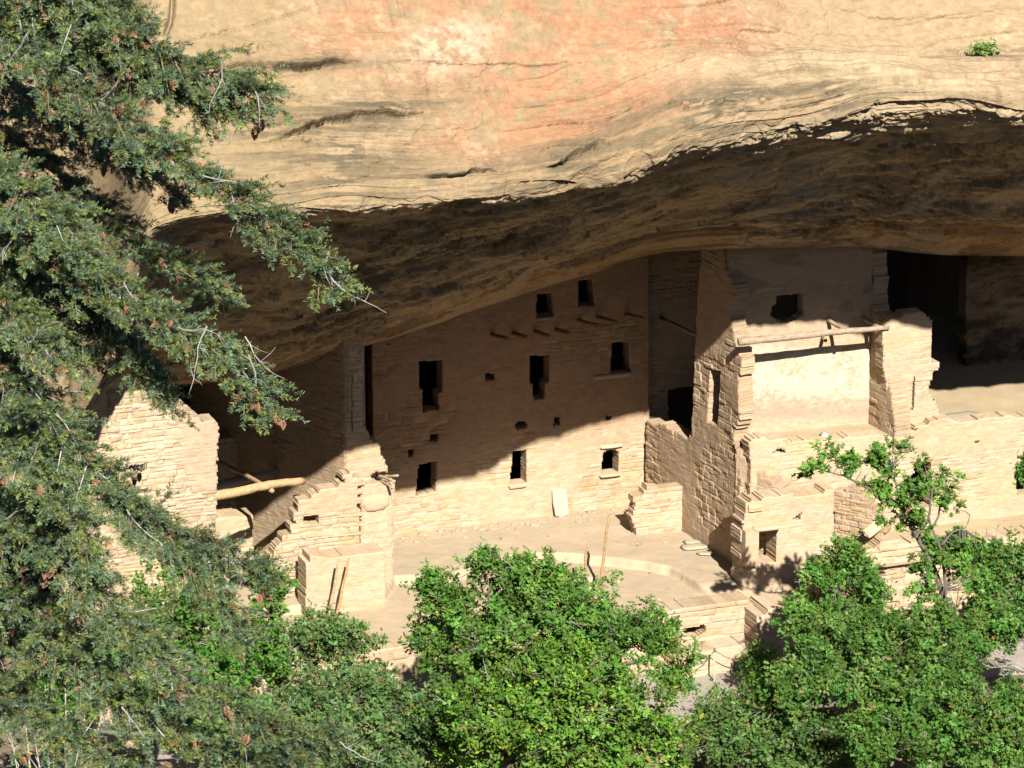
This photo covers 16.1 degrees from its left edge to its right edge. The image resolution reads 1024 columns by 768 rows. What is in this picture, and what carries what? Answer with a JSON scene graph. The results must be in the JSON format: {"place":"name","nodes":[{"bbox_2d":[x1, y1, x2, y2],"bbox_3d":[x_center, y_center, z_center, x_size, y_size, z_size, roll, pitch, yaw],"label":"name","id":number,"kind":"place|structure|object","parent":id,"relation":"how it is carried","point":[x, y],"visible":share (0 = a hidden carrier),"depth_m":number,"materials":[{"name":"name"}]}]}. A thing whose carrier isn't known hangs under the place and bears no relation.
{"place":"outdoors","nodes":[
{"label":"outdoors","id":0,"kind":"place"},
{"bbox_2d":[58,506,773,672],"bbox_3d":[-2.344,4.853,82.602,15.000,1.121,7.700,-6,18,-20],"label":"courtyard floor","id":1,"kind":"structure","parent":0,"point":[676,569],"depth_m":83.44,"materials":[{"name":"beige stone"}]},
{"bbox_2d":[216,434,237,509],"bbox_3d":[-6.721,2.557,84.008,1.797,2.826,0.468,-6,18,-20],"label":"shaded wall","id":2,"kind":"structure","parent":1,"relation":"on","point":[227,451],"depth_m":83.65,"materials":[{"name":"beige stone"}]},
{"bbox_2d":[215,507,253,574],"bbox_3d":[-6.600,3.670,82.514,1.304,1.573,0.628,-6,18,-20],"label":"ledge wall","id":3,"kind":"structure","parent":1,"relation":"on","point":[237,523],"depth_m":82.24,"materials":[{"name":"beige stone"}]},
{"bbox_2d":[190,334,398,616],"bbox_3d":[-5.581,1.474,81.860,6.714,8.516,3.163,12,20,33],"label":"corner house","id":4,"kind":"structure","parent":1,"relation":"on","point":[339,504],"depth_m":81.13,"materials":[{"name":"stone"}]},
{"bbox_2d":[216,459,273,492],"bbox_3d":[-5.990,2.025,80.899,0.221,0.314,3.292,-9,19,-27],"label":"crossing pole","id":5,"kind":"object","parent":4,"relation":"on","point":[237,471],"visible":0.84,"depth_m":81.14,"materials":[{"name":"brown wood"}]},
{"bbox_2d":[217,468,279,489],"bbox_3d":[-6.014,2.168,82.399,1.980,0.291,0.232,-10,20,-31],"label":"grey log","id":6,"kind":"object","parent":4,"relation":"attached to","point":[243,480],"visible":0.81,"depth_m":82.27,"materials":[{"name":"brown wood"}]},
{"bbox_2d":[214,477,305,499],"bbox_3d":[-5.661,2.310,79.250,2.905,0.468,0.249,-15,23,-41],"label":"peeled log","id":7,"kind":"object","parent":4,"relation":"attached to","point":[222,494],"visible":0.87,"depth_m":79.20,"materials":[{"name":"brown wood"}]},
{"bbox_2d":[328,558,349,623],"bbox_3d":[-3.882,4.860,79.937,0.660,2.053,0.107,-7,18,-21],"label":"kiva ladder","id":8,"kind":"object","parent":1,"relation":"on","point":[341,590],"visible":0.59,"depth_m":79.82,"materials":[{"name":"brown wood"}]},
{"bbox_2d":[362,255,649,534],"bbox_3d":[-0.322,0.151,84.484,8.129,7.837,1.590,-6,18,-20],"label":"masonry house","id":9,"kind":"structure","parent":1,"relation":"on","point":[582,411],"depth_m":85.22,"materials":[{"name":"beige stone"}]},
{"bbox_2d":[394,508,692,599],"bbox_3d":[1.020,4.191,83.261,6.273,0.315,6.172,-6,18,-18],"label":"loose stones","id":10,"kind":"object","parent":1,"relation":"on","point":[500,524],"visible":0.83,"depth_m":85.32,"materials":[{"name":"beige stone"}]},
{"bbox_2d":[552,489,568,516],"bbox_3d":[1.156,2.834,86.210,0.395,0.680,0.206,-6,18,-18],"label":"leaning slab","id":11,"kind":"object","parent":1,"relation":"on","point":[560,502],"depth_m":86.17,"materials":[{"name":"stone"}]},
{"bbox_2d":[584,515,609,588],"bbox_3d":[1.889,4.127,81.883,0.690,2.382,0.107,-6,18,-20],"label":"kiva ladder","id":12,"kind":"object","parent":1,"relation":"on","point":[603,556],"visible":0.56,"depth_m":81.78,"materials":[{"name":"brown wood"}]},
{"bbox_2d":[626,482,682,535],"bbox_3d":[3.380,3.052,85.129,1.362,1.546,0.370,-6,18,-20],"label":"partition wall","id":13,"kind":"structure","parent":1,"relation":"on","point":[654,508],"depth_m":84.95,"materials":[{"name":"beige stone"}]},
{"bbox_2d":[648,250,701,420],"bbox_3d":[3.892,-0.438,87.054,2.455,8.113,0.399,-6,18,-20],"label":"recessed wall","id":14,"kind":"structure","parent":1,"relation":"on","point":[673,284],"depth_m":86.54,"materials":[{"name":"beige stone"}]},
{"bbox_2d":[683,539,699,543],"bbox_3d":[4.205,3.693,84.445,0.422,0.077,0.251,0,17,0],"label":"flat stone","id":15,"kind":"object","parent":1,"relation":"on","point":[689,541],"visible":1,"depth_m":84.39,"materials":[{"name":"grey stone"}]},
{"bbox_2d":[680,543,707,550],"bbox_3d":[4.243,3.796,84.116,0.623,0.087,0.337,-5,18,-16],"label":"flat stone","id":16,"kind":"object","parent":1,"relation":"on","point":[693,547],"visible":1,"depth_m":84.03,"materials":[{"name":"grey stone"}]},
{"bbox_2d":[697,551,713,555],"bbox_3d":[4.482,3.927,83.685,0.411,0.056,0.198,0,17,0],"label":"flat stone","id":17,"kind":"object","parent":1,"relation":"on","point":[705,553],"visible":1,"depth_m":83.62,"materials":[{"name":"grey stone"}]},
{"bbox_2d":[735,439,793,554],"bbox_3d":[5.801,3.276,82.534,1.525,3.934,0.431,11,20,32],"label":"broken side wall","id":18,"kind":"structure","parent":1,"relation":"on","point":[765,482],"depth_m":82.21,"materials":[{"name":"beige stone"}]},
{"bbox_2d":[645,247,913,562],"bbox_3d":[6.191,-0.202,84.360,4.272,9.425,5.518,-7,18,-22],"label":"ruined tower","id":19,"kind":"structure","parent":1,"relation":"on","point":[809,364],"depth_m":82.97,"materials":[{"name":"beige stone"}]},
{"bbox_2d":[659,316,696,336],"bbox_3d":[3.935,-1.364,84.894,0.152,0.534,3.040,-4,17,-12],"label":"bent pole","id":20,"kind":"object","parent":19,"relation":"attached to","point":[674,324],"visible":1,"depth_m":84.99,"materials":[{"name":"brown wood"}]},
{"bbox_2d":[730,482,834,592],"bbox_3d":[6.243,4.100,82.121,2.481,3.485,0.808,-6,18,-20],"label":"doorway block","id":21,"kind":"structure","parent":1,"relation":"on","point":[797,524],"depth_m":81.75,"materials":[{"name":"stone"}]},
{"bbox_2d":[0,0,1023,644],"bbox_3d":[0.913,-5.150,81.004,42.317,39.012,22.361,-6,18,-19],"label":"cliff","id":22,"kind":"structure","parent":0,"point":[440,160],"depth_m":71.95,"materials":[{"name":"stone"}]},
{"bbox_2d":[59,375,219,646],"bbox_3d":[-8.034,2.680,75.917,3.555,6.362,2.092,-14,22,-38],"label":"stepped tower","id":23,"kind":"structure","parent":22,"relation":"on","point":[166,447],"depth_m":75.44,"materials":[{"name":"beige stone"}]},
{"bbox_2d":[961,37,1004,56],"bbox_3d":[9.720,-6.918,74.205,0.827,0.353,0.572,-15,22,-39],"label":"cliff bush","id":24,"kind":"object","parent":22,"relation":"on","point":[982,48],"visible":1,"depth_m":74.23,"materials":[{"name":"green plant"}]},
{"bbox_2d":[0,634,1023,767],"bbox_3d":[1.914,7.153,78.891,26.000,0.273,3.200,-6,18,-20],"label":"path","id":25,"kind":"structure","parent":0,"point":[729,680],"depth_m":79.39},
{"bbox_2d":[93,591,752,746],"bbox_3d":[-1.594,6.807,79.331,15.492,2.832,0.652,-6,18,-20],"label":"courtyard wall","id":26,"kind":"structure","parent":25,"relation":"on","point":[712,616],"depth_m":80.64,"materials":[{"name":"beige stone"}]},
{"bbox_2d":[713,648,715,681],"bbox_3d":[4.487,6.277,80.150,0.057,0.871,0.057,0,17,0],"label":"rope post","id":27,"kind":"object","parent":25,"relation":"on","point":[714,650],"visible":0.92,"depth_m":80.12,"materials":[{"name":"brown wood"}]},
{"bbox_2d":[685,676,806,709],"bbox_3d":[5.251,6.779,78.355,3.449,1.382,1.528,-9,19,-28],"label":"oak sapling","id":28,"kind":"object","parent":25,"relation":"on","point":[716,689],"visible":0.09,"depth_m":77.73,"materials":[{"name":"green plant"}]},
{"bbox_2d":[0,453,1023,767],"bbox_3d":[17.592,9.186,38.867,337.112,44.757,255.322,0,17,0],"label":"ground","id":29,"kind":"structure","parent":0,"point":[6,751],"depth_m":77.94,"materials":[{"name":"soil"}]},
{"bbox_2d":[4,670,104,767],"bbox_3d":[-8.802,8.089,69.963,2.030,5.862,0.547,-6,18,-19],"label":"bare shrub","id":30,"kind":"object","parent":29,"relation":"on","point":[37,758],"visible":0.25,"depth_m":69.46,"materials":[{"name":"grey plant"}]},
{"bbox_2d":[1,555,308,767],"bbox_3d":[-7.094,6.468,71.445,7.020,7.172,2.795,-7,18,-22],"label":"oak tree","id":31,"kind":"object","parent":29,"relation":"on","point":[181,618],"visible":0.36,"depth_m":71.34,"materials":[{"name":"green plant"}]},
{"bbox_2d":[0,0,385,767],"bbox_3d":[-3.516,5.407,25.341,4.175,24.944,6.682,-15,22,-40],"label":"fir tree","id":32,"kind":"object","parent":29,"relation":"on","point":[50,246],"visible":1,"depth_m":23.03,"materials":[{"name":"green plant"}]},
{"bbox_2d":[246,598,400,767],"bbox_3d":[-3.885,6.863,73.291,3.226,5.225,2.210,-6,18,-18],"label":"oak tree","id":33,"kind":"object","parent":29,"relation":"on","point":[330,636],"visible":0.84,"depth_m":72.61,"materials":[{"name":"green plant"}]},
{"bbox_2d":[204,659,482,767],"bbox_3d":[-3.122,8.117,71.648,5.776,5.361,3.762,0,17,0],"label":"oak tree","id":34,"kind":"object","parent":29,"relation":"on","point":[392,726],"visible":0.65,"depth_m":70.97,"materials":[{"name":"green plant"}]},
{"bbox_2d":[396,536,708,730],"bbox_3d":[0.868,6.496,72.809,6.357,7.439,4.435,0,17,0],"label":"oak tree","id":35,"kind":"object","parent":29,"relation":"on","point":[545,594],"visible":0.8,"depth_m":71.75,"materials":[{"name":"green plant"}]},
{"bbox_2d":[410,626,704,767],"bbox_3d":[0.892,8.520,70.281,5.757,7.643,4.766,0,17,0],"label":"leafy shrub","id":36,"kind":"object","parent":29,"relation":"on","point":[516,722],"visible":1,"depth_m":69.35,"materials":[{"name":"green plant"}]},
{"bbox_2d":[663,634,754,677],"bbox_3d":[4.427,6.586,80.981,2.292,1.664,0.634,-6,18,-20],"label":"wall","id":37,"kind":"structure","parent":29,"relation":"on","point":[728,647],"depth_m":80.67,"materials":[{"name":"beige stone"}]},
{"bbox_2d":[732,637,781,698],"bbox_3d":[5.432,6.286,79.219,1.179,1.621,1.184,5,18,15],"label":"oak sapling","id":38,"kind":"object","parent":29,"relation":"on","point":[759,658],"visible":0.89,"depth_m":79.03,"materials":[{"name":"green plant"}]},
{"bbox_2d":[675,684,878,767],"bbox_3d":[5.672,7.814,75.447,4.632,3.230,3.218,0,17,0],"label":"oak tree","id":39,"kind":"object","parent":29,"relation":"on","point":[728,734],"visible":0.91,"depth_m":74.97,"materials":[{"name":"green plant"}]},
{"bbox_2d":[744,588,859,666],"bbox_3d":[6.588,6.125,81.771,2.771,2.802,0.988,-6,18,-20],"label":"front block","id":40,"kind":"structure","parent":29,"relation":"on","point":[762,611],"depth_m":80.90,"materials":[{"name":"beige stone"}]},
{"bbox_2d":[769,522,897,753],"bbox_3d":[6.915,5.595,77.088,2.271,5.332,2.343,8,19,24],"label":"oak tree","id":41,"kind":"object","parent":29,"relation":"on","point":[826,577],"visible":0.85,"depth_m":76.62,"materials":[{"name":"green plant"}]},
{"bbox_2d":[756,596,989,722],"bbox_3d":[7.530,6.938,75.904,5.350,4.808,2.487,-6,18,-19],"label":"oak tree","id":42,"kind":"object","parent":29,"relation":"on","point":[837,637],"visible":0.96,"depth_m":75.28,"materials":[{"name":"green plant"}]},
{"bbox_2d":[741,410,1023,530],"bbox_3d":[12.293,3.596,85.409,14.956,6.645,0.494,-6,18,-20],"label":"front wall","id":43,"kind":"structure","parent":29,"relation":"on","point":[980,450],"depth_m":83.75,"materials":[{"name":"beige stone"}]},
{"bbox_3d":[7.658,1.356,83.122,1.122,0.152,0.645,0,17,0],"label":"ledge stone","id":44,"kind":"object","parent":43,"relation":"on","visible":0},
{"bbox_2d":[820,430,827,435],"bbox_3d":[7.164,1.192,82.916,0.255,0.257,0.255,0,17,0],"label":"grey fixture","id":45,"kind":"object","parent":44,"relation":"on","point":[823,433],"visible":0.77,"depth_m":82.85,"materials":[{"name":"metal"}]},
{"bbox_2d":[791,433,995,767],"bbox_3d":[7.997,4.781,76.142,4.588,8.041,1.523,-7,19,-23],"label":"oak tree","id":46,"kind":"object","parent":29,"relation":"on","point":[944,551],"visible":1,"depth_m":75.72,"materials":[{"name":"green plant"}]},
{"bbox_2d":[808,524,1023,651],"bbox_3d":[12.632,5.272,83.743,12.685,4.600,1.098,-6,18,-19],"label":"rubble wall","id":47,"kind":"structure","parent":29,"relation":"on","point":[890,547],"depth_m":81.89,"materials":[{"name":"beige stone"}]},
{"bbox_2d":[828,665,1023,767],"bbox_3d":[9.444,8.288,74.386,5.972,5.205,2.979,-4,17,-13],"label":"oak tree","id":48,"kind":"object","parent":29,"relation":"on","point":[955,699],"visible":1,"depth_m":73.53,"materials":[{"name":"green plant"}]},
{"bbox_2d":[937,450,1023,744],"bbox_3d":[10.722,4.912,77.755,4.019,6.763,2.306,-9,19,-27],"label":"oak tree","id":49,"kind":"object","parent":29,"relation":"on","point":[1000,613],"visible":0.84,"depth_m":77.52,"materials":[{"name":"green plant"}]},
{"bbox_2d":[974,521,1020,564],"bbox_3d":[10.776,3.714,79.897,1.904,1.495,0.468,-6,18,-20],"label":"dead branches","id":50,"kind":"object","parent":49,"relation":"attached to","point":[996,533],"visible":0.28,"depth_m":79.67,"materials":[{"name":"grey wood"}]},
{"bbox_2d":[984,639,1023,685],"bbox_3d":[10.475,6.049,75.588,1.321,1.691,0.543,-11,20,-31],"label":"dead shrub","id":51,"kind":"object","parent":29,"relation":"on","point":[1010,664],"visible":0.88,"depth_m":75.54,"materials":[{"name":"grey wood"}]},
{"bbox_2d":[742,424,862,443],"bbox_3d":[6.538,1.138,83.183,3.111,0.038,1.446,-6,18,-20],"label":"room floor","id":52,"kind":"structure","parent":0,"point":[828,430],"depth_m":83.37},
{"bbox_2d":[833,514,1023,567],"bbox_3d":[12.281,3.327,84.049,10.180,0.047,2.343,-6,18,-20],"label":"terrace","id":53,"kind":"structure","parent":0,"point":[988,523],"depth_m":84.20,"materials":[{"name":"beige stone"}]},
{"bbox_2d":[833,483,891,546],"bbox_3d":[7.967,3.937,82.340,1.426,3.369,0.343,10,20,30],"label":"rough side wall","id":54,"kind":"structure","parent":53,"relation":"on","point":[853,506],"depth_m":82.00,"materials":[{"name":"beige stone"}]},
{"bbox_2d":[863,520,882,537],"bbox_3d":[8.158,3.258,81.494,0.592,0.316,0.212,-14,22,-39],"label":"stone slab","id":55,"kind":"object","parent":54,"relation":"on","point":[872,528],"depth_m":81.39,"materials":[{"name":"beige stone"}]},
{"bbox_2d":[853,310,1023,434],"bbox_3d":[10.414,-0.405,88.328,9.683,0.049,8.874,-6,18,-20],"label":"terrace floor","id":56,"kind":"structure","parent":0,"point":[955,386],"depth_m":87.26,"materials":[{"name":"beige stone"}]},
{"bbox_2d":[875,307,939,422],"bbox_3d":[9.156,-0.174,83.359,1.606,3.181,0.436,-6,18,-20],"label":"wall","id":57,"kind":"structure","parent":56,"relation":"on","point":[903,346],"depth_m":82.98,"materials":[{"name":"beige stone"}]},
{"bbox_2d":[946,411,977,416],"bbox_3d":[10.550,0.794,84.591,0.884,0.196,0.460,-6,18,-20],"label":"ledge stone","id":58,"kind":"object","parent":56,"relation":"on","point":[965,413],"visible":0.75,"depth_m":84.59,"materials":[{"name":"beige stone"}]},
{"bbox_2d":[957,255,1023,365],"bbox_3d":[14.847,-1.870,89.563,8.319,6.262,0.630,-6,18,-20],"label":"alcove wall","id":59,"kind":"structure","parent":56,"relation":"on","point":[991,309],"depth_m":88.28,"materials":[{"name":"beige stone"}]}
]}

